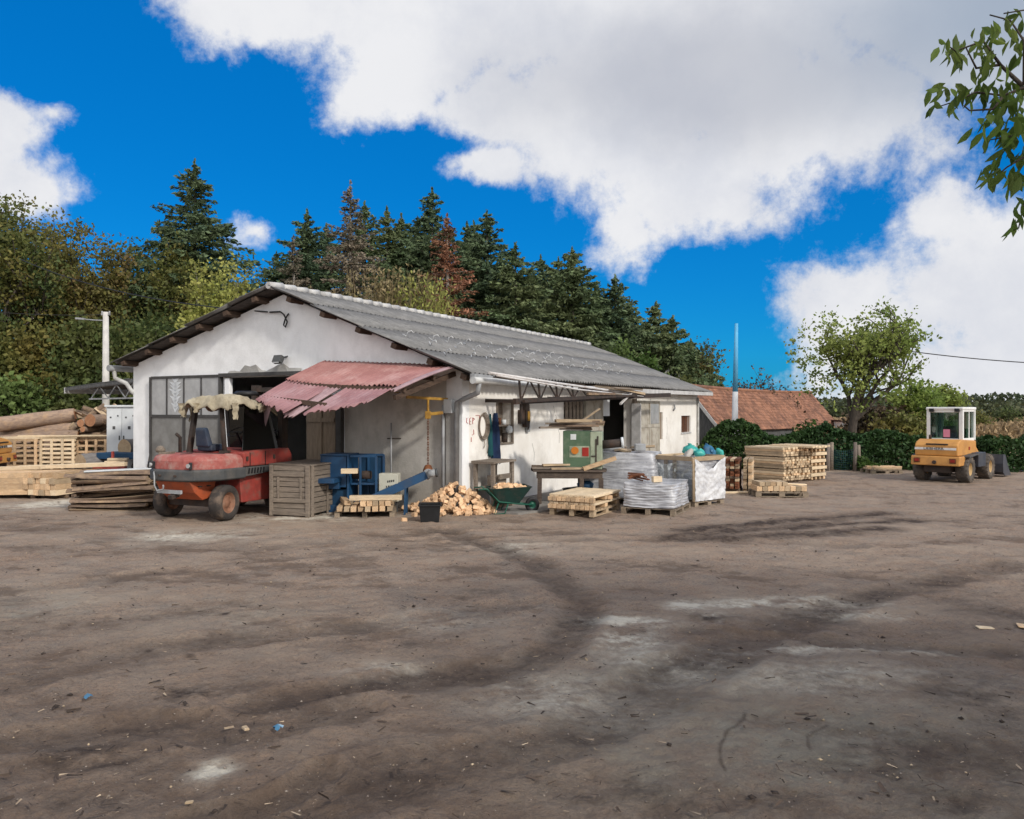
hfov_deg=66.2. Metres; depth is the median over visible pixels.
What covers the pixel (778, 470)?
timber
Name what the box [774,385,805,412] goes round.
bush
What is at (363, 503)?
beam
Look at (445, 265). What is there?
spruce tree
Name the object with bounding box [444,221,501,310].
spruce tree
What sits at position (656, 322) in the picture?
spruce tree
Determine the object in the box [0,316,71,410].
shrub
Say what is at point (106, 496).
slab
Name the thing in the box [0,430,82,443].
log
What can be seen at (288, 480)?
wooden crate
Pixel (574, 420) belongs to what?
board
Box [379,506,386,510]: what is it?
beam
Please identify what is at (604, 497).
beam
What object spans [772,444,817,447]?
timber
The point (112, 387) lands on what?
open shelter
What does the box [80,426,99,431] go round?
log
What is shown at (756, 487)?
beam
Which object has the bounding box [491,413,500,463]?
work coat
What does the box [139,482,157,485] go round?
slab
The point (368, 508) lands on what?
beam
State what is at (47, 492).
beam
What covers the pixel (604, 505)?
beam
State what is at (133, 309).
broadleaf tree
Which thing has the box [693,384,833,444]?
tiled barn
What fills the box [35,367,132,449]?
shrub
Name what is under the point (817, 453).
timber
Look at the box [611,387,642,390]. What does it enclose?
plank
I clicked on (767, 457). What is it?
timber
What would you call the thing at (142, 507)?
slab
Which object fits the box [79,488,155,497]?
slab
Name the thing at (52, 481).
beam
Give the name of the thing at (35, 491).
beam
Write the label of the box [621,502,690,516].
pallet
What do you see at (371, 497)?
beam
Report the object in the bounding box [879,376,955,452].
bush
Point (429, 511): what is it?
tub
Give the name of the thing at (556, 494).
board
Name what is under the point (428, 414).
chain hoist
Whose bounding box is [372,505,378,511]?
beam
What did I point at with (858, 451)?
fence post
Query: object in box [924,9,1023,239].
walnut tree
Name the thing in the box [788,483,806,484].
board
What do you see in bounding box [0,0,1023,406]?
sky
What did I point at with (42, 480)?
beam
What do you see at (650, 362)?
tree
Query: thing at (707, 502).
pallet
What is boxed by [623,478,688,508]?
wrapped load
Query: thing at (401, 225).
spruce tree
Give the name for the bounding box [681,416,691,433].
window
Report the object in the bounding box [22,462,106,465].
beam
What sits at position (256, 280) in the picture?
broadleaf tree
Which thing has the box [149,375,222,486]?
door
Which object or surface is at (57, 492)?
beam
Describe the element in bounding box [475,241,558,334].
spruce tree
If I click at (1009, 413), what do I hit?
bush
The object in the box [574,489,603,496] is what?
board
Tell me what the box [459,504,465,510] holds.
wood block
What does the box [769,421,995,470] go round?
hedge
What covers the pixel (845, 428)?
bush
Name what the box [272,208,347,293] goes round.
spruce tree
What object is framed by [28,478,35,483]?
beam
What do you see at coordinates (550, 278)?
spruce tree
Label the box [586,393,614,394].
plank
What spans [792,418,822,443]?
bush
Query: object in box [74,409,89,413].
slab
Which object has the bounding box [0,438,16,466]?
wheel loader
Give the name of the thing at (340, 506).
beam
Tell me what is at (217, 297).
birch tree
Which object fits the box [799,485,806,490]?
beam
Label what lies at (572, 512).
pallet
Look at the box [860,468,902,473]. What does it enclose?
pallet
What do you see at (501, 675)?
gravel
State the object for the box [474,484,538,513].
wheelbarrow
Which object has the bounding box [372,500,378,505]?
beam
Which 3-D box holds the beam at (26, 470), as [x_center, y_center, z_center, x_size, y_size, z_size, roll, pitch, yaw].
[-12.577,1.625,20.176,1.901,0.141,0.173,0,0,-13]
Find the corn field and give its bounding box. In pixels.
[794,416,1023,444]
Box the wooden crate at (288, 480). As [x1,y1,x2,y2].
[269,459,332,516]
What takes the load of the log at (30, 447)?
on the ground
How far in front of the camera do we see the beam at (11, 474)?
19.40 m
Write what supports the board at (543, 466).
on the workbench
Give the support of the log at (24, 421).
on the log at (60, 427)
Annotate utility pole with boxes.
[75,311,110,409]
[731,323,737,453]
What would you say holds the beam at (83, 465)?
on the beam at (26, 470)
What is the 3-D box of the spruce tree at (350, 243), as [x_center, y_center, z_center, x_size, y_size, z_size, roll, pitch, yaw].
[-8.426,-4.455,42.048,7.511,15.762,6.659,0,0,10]
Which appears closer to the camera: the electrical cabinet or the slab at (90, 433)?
the electrical cabinet
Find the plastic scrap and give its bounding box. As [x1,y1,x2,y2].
[273,724,283,730]
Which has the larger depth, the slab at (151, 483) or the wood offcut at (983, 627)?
the slab at (151, 483)
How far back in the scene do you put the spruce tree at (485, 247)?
45.32 m
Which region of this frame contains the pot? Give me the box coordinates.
[502,433,507,441]
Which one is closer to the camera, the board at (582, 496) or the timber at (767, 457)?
the board at (582, 496)
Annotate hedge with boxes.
[700,418,785,468]
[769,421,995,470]
[977,434,1023,472]
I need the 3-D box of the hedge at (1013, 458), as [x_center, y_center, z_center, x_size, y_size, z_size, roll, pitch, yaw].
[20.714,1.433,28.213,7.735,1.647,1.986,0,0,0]
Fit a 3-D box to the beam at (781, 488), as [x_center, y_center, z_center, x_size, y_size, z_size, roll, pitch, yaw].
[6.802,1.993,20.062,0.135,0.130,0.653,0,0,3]
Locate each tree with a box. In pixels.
[0,190,87,385]
[0,196,95,331]
[41,216,142,347]
[90,233,153,328]
[109,158,261,342]
[121,238,162,322]
[129,231,224,326]
[157,239,239,306]
[162,253,260,335]
[244,259,270,289]
[259,250,289,286]
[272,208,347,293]
[276,234,312,288]
[311,223,346,287]
[312,180,385,300]
[316,200,394,295]
[354,205,422,307]
[375,213,423,261]
[385,186,493,316]
[404,216,443,279]
[413,212,488,320]
[439,210,545,327]
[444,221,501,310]
[453,219,494,275]
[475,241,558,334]
[520,254,556,319]
[525,256,590,338]
[533,246,632,356]
[581,274,675,365]
[605,333,636,360]
[618,308,652,352]
[628,347,669,374]
[633,301,717,380]
[643,315,728,419]
[676,371,702,383]
[680,338,725,384]
[686,336,729,385]
[783,296,942,451]
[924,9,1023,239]
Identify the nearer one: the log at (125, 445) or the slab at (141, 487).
the slab at (141, 487)
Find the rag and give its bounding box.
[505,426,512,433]
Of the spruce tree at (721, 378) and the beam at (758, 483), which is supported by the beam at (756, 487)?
the beam at (758, 483)
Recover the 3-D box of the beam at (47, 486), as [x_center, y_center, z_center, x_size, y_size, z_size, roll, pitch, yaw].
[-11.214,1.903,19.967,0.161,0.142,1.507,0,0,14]
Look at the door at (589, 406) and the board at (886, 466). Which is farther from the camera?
the board at (886, 466)
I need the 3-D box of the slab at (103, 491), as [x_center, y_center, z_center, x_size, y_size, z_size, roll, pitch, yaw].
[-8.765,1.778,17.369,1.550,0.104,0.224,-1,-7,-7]
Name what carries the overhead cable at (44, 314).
attached to the utility pole at (105, 360)
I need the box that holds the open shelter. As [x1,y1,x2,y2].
[64,378,132,399]
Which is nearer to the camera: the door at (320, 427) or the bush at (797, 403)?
the door at (320, 427)
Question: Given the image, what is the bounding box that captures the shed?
[832,420,845,427]
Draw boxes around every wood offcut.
[185,800,193,804]
[242,725,249,730]
[975,625,994,628]
[1016,623,1023,627]
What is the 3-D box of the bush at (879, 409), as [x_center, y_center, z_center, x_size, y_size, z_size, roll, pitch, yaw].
[16.641,0.833,36.029,2.989,2.743,2.567,0,0,26]
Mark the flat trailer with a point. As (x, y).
(111, 454)
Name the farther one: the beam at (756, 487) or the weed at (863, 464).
the weed at (863, 464)
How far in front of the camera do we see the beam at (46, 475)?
19.49 m
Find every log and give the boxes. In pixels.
[0,408,76,431]
[0,422,75,434]
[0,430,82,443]
[7,447,75,463]
[75,452,106,469]
[77,419,86,426]
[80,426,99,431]
[84,414,106,425]
[118,439,132,451]
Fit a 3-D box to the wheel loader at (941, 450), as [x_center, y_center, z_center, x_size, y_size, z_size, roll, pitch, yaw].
[14.245,1.072,25.027,4.400,2.294,1.756,0,0,-43]
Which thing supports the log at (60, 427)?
on the log
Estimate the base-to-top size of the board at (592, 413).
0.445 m
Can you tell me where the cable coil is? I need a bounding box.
[478,412,489,452]
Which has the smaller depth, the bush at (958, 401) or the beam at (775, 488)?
the beam at (775, 488)
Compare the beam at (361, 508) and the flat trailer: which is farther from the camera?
the flat trailer
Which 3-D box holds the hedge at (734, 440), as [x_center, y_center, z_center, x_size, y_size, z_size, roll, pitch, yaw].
[8.715,1.264,29.481,3.222,1.979,1.729,0,0,0]
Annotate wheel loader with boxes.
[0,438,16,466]
[911,407,1010,482]
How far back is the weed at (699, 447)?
28.08 m
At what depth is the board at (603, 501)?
16.53 m
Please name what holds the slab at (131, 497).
on the slab at (110, 501)
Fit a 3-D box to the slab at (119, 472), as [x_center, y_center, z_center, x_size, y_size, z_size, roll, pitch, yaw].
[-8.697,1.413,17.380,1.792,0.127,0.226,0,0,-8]
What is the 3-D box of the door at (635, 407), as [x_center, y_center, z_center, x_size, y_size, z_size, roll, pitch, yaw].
[4.126,0.970,26.054,0.320,2.340,0.060,0,0,29]
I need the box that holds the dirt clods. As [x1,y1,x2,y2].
[6,508,1011,815]
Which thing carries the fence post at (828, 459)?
on the ground
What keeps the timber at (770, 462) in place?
on the timber at (769, 464)
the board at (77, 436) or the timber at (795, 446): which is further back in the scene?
the board at (77, 436)
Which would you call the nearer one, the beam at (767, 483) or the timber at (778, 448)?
the beam at (767, 483)
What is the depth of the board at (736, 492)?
20.55 m
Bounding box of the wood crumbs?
[11,515,971,791]
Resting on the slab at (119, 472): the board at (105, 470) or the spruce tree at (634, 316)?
the board at (105, 470)
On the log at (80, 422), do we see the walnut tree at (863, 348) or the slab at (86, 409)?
the slab at (86, 409)
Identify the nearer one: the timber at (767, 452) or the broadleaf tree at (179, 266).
the timber at (767, 452)
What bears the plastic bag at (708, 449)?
on the wrapped load at (705, 475)
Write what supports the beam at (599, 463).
on the workbench
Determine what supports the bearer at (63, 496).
on the ground
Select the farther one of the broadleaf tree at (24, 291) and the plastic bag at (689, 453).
the broadleaf tree at (24, 291)
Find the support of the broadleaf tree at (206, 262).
on the ground
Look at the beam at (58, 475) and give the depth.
19.42 m
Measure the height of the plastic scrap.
0.040 m
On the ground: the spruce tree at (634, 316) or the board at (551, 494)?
the spruce tree at (634, 316)
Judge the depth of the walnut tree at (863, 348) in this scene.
32.32 m
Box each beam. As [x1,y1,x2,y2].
[0,465,54,469]
[0,469,61,471]
[0,472,30,477]
[0,478,22,483]
[0,484,21,489]
[0,489,27,494]
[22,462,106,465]
[22,483,28,488]
[23,468,71,477]
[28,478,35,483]
[28,489,34,494]
[31,468,77,477]
[33,489,39,495]
[34,468,82,477]
[34,484,39,488]
[38,490,44,495]
[40,462,126,468]
[40,478,46,483]
[41,468,92,477]
[44,484,50,489]
[45,490,49,495]
[49,477,88,484]
[50,488,75,495]
[51,483,72,489]
[52,468,102,478]
[337,502,344,511]
[340,497,350,504]
[344,501,353,511]
[349,495,401,500]
[350,501,359,511]
[358,505,364,511]
[360,501,366,506]
[365,505,371,511]
[366,500,372,505]
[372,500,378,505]
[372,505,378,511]
[379,500,384,505]
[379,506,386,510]
[385,500,391,505]
[387,501,394,510]
[562,495,607,499]
[582,456,616,470]
[596,503,607,506]
[751,484,761,490]
[752,480,764,485]
[759,480,770,485]
[762,486,767,490]
[765,480,775,485]
[770,480,781,485]
[773,486,778,490]
[776,480,787,485]
[779,486,784,490]
[788,485,795,490]
[793,485,800,490]
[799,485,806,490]
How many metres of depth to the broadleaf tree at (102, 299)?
40.67 m
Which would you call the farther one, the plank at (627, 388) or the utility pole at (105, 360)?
the utility pole at (105, 360)
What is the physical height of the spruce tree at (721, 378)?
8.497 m
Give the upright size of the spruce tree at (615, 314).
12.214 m
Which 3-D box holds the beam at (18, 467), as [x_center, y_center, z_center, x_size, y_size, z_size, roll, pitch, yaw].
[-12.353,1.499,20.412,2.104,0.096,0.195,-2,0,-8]
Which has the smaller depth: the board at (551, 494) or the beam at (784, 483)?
the board at (551, 494)
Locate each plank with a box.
[582,391,621,394]
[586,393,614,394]
[593,385,620,390]
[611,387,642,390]
[613,388,644,394]
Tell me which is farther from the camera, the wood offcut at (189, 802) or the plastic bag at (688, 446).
the plastic bag at (688, 446)
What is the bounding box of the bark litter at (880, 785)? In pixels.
[0,501,1023,817]
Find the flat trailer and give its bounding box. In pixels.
[93,451,132,468]
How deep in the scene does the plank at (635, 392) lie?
23.25 m
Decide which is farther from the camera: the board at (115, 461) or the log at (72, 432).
the log at (72, 432)
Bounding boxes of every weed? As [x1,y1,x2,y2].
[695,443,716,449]
[848,456,874,469]
[858,460,885,471]
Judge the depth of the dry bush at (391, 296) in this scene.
38.83 m
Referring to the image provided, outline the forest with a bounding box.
[816,391,1023,417]
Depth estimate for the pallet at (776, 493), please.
19.75 m
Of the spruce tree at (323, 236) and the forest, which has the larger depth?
the forest
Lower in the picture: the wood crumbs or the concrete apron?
the wood crumbs
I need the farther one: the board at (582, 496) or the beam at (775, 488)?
the beam at (775, 488)
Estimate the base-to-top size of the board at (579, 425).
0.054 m
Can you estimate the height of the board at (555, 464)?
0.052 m
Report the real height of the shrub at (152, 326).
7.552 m
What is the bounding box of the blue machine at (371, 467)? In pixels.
[318,452,384,512]
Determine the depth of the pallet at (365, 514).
15.97 m
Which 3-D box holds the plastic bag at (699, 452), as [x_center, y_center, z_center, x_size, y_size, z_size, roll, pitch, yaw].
[4.372,1.010,18.296,0.242,0.216,0.327,0,0,41]
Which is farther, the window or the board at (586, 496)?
the window
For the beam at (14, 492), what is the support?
on the bearer at (63, 496)
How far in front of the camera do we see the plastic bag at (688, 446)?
18.49 m
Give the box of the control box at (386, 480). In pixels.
[379,473,400,511]
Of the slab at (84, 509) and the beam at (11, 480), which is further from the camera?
the beam at (11, 480)
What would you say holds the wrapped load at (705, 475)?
on the pallet at (707, 502)
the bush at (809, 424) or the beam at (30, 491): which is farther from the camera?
the bush at (809, 424)
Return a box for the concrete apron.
[471,486,577,514]
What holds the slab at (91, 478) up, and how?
on the spacer
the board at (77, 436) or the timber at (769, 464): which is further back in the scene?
the board at (77, 436)
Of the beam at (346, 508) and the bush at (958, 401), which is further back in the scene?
the bush at (958, 401)
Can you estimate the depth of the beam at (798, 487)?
19.72 m
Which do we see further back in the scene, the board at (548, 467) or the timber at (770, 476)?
the timber at (770, 476)
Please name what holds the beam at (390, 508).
on the pallet at (365, 514)
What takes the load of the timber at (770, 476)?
on the timber at (765, 478)
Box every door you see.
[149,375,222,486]
[306,395,335,459]
[584,400,602,430]
[631,403,640,448]
[638,401,659,450]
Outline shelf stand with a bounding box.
[471,458,515,507]
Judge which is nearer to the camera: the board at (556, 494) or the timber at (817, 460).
the board at (556, 494)
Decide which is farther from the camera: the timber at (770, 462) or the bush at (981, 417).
the bush at (981, 417)
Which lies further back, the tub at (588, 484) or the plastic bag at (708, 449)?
the plastic bag at (708, 449)
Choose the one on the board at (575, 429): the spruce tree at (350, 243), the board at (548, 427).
the board at (548, 427)
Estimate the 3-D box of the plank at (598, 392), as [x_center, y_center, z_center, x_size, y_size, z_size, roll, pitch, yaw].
[2.504,-0.455,21.573,0.136,0.050,2.492,4,2,30]
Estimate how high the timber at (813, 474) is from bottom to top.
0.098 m
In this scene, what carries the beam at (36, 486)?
on the beam at (35, 491)
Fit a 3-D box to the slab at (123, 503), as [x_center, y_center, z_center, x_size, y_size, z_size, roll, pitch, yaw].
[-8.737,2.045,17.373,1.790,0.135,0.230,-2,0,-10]
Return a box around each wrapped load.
[584,451,661,497]
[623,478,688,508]
[655,453,725,501]
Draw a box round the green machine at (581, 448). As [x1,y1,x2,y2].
[563,430,623,468]
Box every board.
[0,436,46,437]
[18,435,63,435]
[47,435,106,436]
[84,468,150,472]
[104,461,127,462]
[107,458,128,460]
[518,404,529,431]
[531,465,561,466]
[531,466,572,468]
[539,426,591,428]
[542,464,569,465]
[545,422,595,424]
[549,424,598,426]
[549,487,581,495]
[551,467,582,469]
[554,419,601,421]
[554,488,583,495]
[559,428,592,429]
[559,488,589,496]
[564,488,595,496]
[569,488,600,496]
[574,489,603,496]
[579,489,608,497]
[583,408,599,418]
[584,496,614,505]
[585,489,614,497]
[589,489,620,497]
[590,496,619,505]
[725,491,747,493]
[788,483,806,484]
[872,466,901,467]
[872,468,901,469]
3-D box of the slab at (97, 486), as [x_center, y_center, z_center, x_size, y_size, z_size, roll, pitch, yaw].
[-8.722,1.647,17.100,1.550,0.150,0.233,-2,4,-8]
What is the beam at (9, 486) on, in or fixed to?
on the beam at (14, 492)
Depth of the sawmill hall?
19.54 m
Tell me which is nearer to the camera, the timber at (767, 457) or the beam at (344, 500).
the beam at (344, 500)
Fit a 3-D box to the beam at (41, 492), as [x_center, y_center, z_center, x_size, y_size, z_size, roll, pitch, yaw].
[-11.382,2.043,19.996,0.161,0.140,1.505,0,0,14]
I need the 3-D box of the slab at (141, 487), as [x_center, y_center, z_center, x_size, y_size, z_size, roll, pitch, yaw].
[-8.728,1.715,17.094,1.790,0.135,0.230,-1,6,-7]
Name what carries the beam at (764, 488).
on the pallet at (776, 493)
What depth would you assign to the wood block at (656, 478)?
16.53 m
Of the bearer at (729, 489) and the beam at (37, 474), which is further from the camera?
the bearer at (729, 489)
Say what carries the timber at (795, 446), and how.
on the timber
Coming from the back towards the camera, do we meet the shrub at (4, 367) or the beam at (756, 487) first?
the shrub at (4, 367)
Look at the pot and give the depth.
18.62 m
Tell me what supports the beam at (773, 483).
on the beam
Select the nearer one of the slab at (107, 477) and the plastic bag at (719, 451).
the slab at (107, 477)
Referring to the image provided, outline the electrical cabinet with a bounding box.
[104,405,132,468]
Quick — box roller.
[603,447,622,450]
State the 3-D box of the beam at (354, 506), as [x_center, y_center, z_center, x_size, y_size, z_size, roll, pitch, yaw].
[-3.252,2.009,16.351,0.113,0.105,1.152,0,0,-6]
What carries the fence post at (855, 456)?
on the ground
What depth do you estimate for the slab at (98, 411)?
31.30 m
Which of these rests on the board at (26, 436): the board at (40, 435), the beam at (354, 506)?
the board at (40, 435)
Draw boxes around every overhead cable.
[0,312,100,315]
[20,259,267,312]
[912,351,1023,362]
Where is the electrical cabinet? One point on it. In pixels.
(119, 423)
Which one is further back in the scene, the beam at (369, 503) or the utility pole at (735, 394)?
the utility pole at (735, 394)
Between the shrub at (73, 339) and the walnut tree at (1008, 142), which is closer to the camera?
the walnut tree at (1008, 142)
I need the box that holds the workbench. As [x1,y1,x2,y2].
[531,468,606,503]
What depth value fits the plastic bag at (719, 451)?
19.32 m
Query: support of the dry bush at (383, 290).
on the ground
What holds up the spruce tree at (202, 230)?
on the ground
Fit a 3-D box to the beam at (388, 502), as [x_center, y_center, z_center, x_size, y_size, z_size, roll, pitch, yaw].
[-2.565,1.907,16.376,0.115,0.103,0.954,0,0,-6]
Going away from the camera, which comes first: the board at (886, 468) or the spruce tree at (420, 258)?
the board at (886, 468)
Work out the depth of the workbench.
17.86 m
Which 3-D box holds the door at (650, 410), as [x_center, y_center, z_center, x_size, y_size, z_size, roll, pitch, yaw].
[4.813,0.925,27.559,0.075,2.450,2.200,0,0,29]
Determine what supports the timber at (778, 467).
on the timber at (778, 470)
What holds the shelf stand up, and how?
on the concrete apron
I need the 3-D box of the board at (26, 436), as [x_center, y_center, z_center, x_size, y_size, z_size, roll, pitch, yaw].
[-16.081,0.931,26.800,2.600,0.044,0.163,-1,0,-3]
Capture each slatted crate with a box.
[2,437,53,465]
[39,437,90,468]
[76,437,106,455]
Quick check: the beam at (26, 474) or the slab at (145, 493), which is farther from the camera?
the beam at (26, 474)
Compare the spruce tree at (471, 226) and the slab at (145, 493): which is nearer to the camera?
the slab at (145, 493)
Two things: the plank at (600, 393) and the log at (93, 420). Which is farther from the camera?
the log at (93, 420)
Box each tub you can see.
[418,502,441,521]
[562,481,593,489]
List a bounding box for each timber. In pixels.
[744,446,784,449]
[745,448,784,451]
[745,450,784,453]
[746,453,785,456]
[746,455,786,459]
[754,458,784,461]
[754,460,784,463]
[754,463,784,466]
[754,465,785,468]
[754,468,785,471]
[754,470,784,473]
[754,472,785,475]
[754,474,784,478]
[754,476,784,480]
[769,444,814,447]
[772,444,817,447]
[806,451,826,455]
[806,465,826,469]
[809,458,825,462]
[810,472,825,476]
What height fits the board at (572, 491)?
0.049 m
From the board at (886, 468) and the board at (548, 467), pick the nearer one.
the board at (548, 467)
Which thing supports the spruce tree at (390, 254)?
on the ground
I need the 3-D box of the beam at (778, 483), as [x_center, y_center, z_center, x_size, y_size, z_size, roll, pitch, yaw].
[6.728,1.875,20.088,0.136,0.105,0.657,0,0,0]
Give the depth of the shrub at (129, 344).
36.71 m
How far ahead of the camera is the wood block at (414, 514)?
16.09 m
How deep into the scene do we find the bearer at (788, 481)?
23.83 m
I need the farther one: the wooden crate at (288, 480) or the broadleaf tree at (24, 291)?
the broadleaf tree at (24, 291)
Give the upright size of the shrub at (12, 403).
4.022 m
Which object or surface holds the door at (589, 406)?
in the sawmill hall
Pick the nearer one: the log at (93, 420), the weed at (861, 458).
the weed at (861, 458)
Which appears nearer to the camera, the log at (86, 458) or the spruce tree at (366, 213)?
the log at (86, 458)
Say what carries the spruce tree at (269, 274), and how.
on the ground
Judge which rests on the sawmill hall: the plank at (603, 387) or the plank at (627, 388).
the plank at (603, 387)
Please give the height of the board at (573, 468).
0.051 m
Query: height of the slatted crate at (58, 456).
1.257 m
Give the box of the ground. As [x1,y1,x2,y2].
[0,416,1023,818]
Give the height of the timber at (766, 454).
0.066 m
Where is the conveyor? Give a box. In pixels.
[372,468,437,514]
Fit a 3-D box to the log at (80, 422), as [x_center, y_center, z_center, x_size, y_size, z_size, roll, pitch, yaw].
[-16.669,0.530,31.700,0.306,0.305,2.220,0,0,8]
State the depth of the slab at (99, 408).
31.27 m
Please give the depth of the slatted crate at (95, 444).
26.88 m
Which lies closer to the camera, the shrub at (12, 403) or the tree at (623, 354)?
the shrub at (12, 403)
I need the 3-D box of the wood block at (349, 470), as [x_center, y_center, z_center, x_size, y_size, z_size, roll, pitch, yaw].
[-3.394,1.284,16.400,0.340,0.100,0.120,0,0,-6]
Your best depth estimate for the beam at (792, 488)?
19.72 m
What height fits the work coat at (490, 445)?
0.997 m
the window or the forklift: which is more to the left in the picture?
the forklift
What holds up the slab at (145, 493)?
on the slab at (106, 496)
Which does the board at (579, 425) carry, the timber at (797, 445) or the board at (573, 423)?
the board at (573, 423)
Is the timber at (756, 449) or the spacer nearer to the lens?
the spacer
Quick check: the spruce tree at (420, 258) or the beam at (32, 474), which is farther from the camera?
the spruce tree at (420, 258)
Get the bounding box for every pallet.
[334,505,395,517]
[549,503,619,516]
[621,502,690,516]
[689,498,723,506]
[748,488,808,496]
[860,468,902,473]
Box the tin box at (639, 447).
[634,444,645,450]
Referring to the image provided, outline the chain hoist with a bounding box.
[423,400,442,479]
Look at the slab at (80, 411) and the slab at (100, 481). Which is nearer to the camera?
the slab at (100, 481)
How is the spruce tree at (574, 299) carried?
on the ground
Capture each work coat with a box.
[488,414,492,457]
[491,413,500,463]
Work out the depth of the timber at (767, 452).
23.74 m
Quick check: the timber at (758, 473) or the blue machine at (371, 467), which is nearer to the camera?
the blue machine at (371, 467)
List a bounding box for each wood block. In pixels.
[341,468,357,473]
[411,512,417,516]
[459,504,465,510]
[651,476,661,481]
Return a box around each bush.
[342,269,407,304]
[359,264,435,311]
[387,270,461,315]
[731,378,758,388]
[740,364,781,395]
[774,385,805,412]
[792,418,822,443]
[837,414,867,444]
[841,398,909,450]
[860,406,926,450]
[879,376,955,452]
[912,380,973,434]
[969,406,998,424]
[991,402,1023,423]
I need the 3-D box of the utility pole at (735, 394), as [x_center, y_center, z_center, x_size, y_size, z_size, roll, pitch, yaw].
[10.205,-0.872,36.000,0.328,6.147,0.328,0,0,0]
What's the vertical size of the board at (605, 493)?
0.049 m
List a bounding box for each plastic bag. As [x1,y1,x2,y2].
[682,443,697,454]
[684,448,693,456]
[694,448,704,456]
[703,443,715,453]
[715,448,723,454]
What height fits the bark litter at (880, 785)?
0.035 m
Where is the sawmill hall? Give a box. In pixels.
[106,282,712,507]
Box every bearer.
[38,494,68,497]
[725,488,739,490]
[786,479,805,482]
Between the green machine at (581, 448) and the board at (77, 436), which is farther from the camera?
the board at (77, 436)
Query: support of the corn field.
on the ground
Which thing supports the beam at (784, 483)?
on the beam at (781, 488)
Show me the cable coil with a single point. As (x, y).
(487, 431)
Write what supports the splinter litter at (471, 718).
on the ground
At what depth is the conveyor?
16.47 m
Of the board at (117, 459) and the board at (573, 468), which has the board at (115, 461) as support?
the board at (117, 459)
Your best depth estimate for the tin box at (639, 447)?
18.20 m
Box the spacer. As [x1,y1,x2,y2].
[71,492,81,496]
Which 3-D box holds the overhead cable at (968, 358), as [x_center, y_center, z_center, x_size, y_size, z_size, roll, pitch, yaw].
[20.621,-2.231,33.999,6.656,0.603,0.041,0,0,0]
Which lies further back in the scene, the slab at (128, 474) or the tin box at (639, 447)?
the tin box at (639, 447)
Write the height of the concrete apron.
0.125 m
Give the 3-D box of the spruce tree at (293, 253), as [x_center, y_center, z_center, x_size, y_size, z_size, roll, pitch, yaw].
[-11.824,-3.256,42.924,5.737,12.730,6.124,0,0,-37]
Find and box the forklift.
[148,385,297,520]
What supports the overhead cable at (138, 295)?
attached to the sawmill hall
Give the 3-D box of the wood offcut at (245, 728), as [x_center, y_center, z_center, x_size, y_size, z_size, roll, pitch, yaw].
[-1.819,2.175,5.360,0.036,0.020,0.072,3,-5,-36]
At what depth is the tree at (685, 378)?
42.93 m
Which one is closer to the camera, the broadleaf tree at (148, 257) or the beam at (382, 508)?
the beam at (382, 508)
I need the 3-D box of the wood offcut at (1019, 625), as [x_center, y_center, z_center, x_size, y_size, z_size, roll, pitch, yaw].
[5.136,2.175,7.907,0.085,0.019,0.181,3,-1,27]
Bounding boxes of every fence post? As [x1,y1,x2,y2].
[826,444,829,470]
[830,442,833,470]
[853,442,856,470]
[857,445,860,469]
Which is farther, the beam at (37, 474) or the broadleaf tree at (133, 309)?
the broadleaf tree at (133, 309)
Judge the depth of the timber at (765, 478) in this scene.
23.66 m
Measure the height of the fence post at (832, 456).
1.124 m
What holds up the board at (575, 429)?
on the green machine at (581, 448)
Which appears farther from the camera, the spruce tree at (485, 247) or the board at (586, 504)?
the spruce tree at (485, 247)
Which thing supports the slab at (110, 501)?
on the slab at (95, 505)
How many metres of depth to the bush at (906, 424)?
34.43 m
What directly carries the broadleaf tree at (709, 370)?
on the ground
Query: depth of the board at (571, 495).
16.72 m
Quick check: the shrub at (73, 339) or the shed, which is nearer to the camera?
the shrub at (73, 339)
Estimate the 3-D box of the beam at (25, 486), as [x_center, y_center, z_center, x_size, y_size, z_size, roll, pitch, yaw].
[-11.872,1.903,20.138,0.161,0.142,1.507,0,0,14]
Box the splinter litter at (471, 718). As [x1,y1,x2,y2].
[1,506,1021,815]
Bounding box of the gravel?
[1,513,1023,817]
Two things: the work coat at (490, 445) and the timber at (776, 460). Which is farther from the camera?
the timber at (776, 460)
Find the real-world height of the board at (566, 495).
0.052 m
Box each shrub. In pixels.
[0,303,33,384]
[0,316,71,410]
[0,370,64,416]
[31,304,127,408]
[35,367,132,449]
[74,310,159,403]
[129,306,184,345]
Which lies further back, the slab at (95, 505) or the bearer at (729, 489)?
the bearer at (729, 489)
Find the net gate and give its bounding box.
[834,449,852,469]
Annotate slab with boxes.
[63,474,148,479]
[66,485,154,492]
[68,505,151,508]
[68,508,146,510]
[69,403,104,429]
[69,498,152,502]
[70,478,153,481]
[70,502,148,507]
[71,479,150,483]
[72,480,149,490]
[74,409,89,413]
[75,470,149,474]
[75,494,153,500]
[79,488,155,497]
[80,432,106,434]
[81,405,93,411]
[82,489,142,492]
[90,496,123,497]
[94,407,106,414]
[98,501,152,503]
[108,474,149,475]
[119,491,154,494]
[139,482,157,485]
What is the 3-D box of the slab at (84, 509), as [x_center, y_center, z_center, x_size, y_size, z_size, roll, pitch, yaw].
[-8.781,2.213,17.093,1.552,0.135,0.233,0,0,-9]

